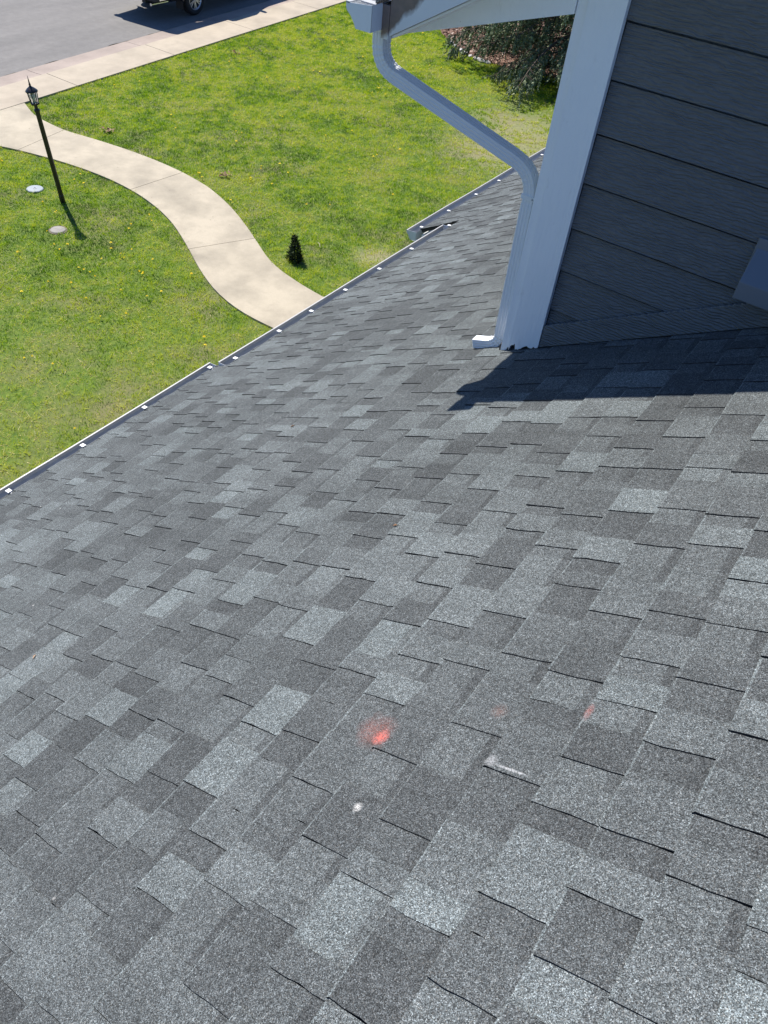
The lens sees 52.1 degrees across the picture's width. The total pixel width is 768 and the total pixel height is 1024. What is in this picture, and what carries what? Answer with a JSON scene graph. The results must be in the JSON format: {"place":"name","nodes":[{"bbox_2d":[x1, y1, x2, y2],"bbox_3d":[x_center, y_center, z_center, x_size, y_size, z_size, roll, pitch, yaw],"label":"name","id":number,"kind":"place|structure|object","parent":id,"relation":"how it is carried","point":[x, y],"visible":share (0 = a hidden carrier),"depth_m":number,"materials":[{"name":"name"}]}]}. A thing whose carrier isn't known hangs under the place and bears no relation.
{"place":"outdoors","nodes":[
{"label":"outdoors","id":0,"kind":"place"},
{"bbox_2d":[0,0,269,76],"bbox_3d":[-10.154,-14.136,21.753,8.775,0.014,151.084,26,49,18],"label":"street","id":1,"kind":"structure","parent":0,"point":[34,33],"depth_m":20.91,"materials":[{"name":"grey asphalt"}]},
{"bbox_2d":[0,0,294,86],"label":"kerb","id":2,"kind":"structure","parent":1,"relation":"on","point":[68,62],"depth_m":20.02,"materials":[{"name":"concrete"}]},
{"bbox_2d":[142,0,203,14],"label":"pickup truck","id":3,"kind":"object","parent":1,"relation":"on","point":[192,7],"visible":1,"depth_m":21.89,"materials":[{"name":"black rubber"}]},
{"bbox_2d":[0,103,322,328],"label":"garden path","id":4,"kind":"structure","parent":0,"point":[241,272],"depth_m":13.84,"materials":[{"name":"concrete"}]},
{"bbox_2d":[0,0,345,109],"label":"sidewalk","id":5,"kind":"structure","parent":0,"point":[57,81],"depth_m":19.59,"materials":[{"name":"concrete"}]},
{"bbox_2d":[0,1,559,488],"bbox_3d":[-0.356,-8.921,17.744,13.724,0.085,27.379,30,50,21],"label":"grass","id":6,"kind":"structure","parent":0,"point":[278,71],"depth_m":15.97,"materials":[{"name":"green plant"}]},
{"bbox_2d":[26,185,43,192],"bbox_3d":[-6.234,-5.755,14.034,0.290,0.082,0.290,30,50,21],"label":"utility cover","id":7,"kind":"object","parent":6,"relation":"on","point":[36,188],"visible":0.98,"depth_m":13.99,"materials":[{"name":"grey metal"}]},
{"bbox_2d":[25,76,64,202],"bbox_3d":[-5.640,-6.096,13.066,0.252,2.139,0.192,13,46,6],"label":"lamp post","id":8,"kind":"object","parent":6,"relation":"on","point":[31,92],"visible":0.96,"depth_m":12.93,"materials":[{"name":"black metal"}]},
{"bbox_2d":[48,226,67,234],"bbox_3d":[-5.429,-4.681,13.084,0.320,0.072,0.320,30,50,21],"label":"utility cover","id":9,"kind":"object","parent":6,"relation":"on","point":[55,230],"visible":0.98,"depth_m":13.05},
{"bbox_2d":[218,170,231,176],"bbox_3d":[-3.025,-6.458,15.006,0.175,0.077,0.236,30,50,21],"label":"dry leaf clump","id":10,"kind":"object","parent":6,"relation":"on","point":[224,174],"visible":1,"depth_m":14.99,"materials":[{"name":"brown plant"}]},
{"bbox_2d":[285,233,304,263],"bbox_3d":[-1.442,-4.332,12.873,0.346,0.488,0.394,-21,51,-24],"label":"conifer","id":11,"kind":"object","parent":6,"relation":"on","point":[294,251],"visible":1,"depth_m":12.87,"materials":[{"name":"green plant"}]},
{"bbox_2d":[0,0,767,1023],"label":"house","id":12,"kind":"structure","parent":6,"relation":"on","point":[296,726],"depth_m":2.39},
{"bbox_2d":[440,18,573,77],"bbox_3d":[4.532,-14.136,23.447,7.300,0.001,6.550,30,50,21],"label":"mulch bed","id":13,"kind":"object","parent":6,"relation":"on","point":[443,33],"visible":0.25,"depth_m":22.13,"materials":[{"name":"wood"}]},
{"bbox_2d":[442,14,574,110],"bbox_3d":[5.514,-14.258,18.780,7.483,8.192,6.703,7,45,0],"label":"bush","id":14,"kind":"object","parent":13,"relation":"on","point":[531,63],"visible":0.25,"depth_m":20.09,"materials":[{"name":"green plant"}]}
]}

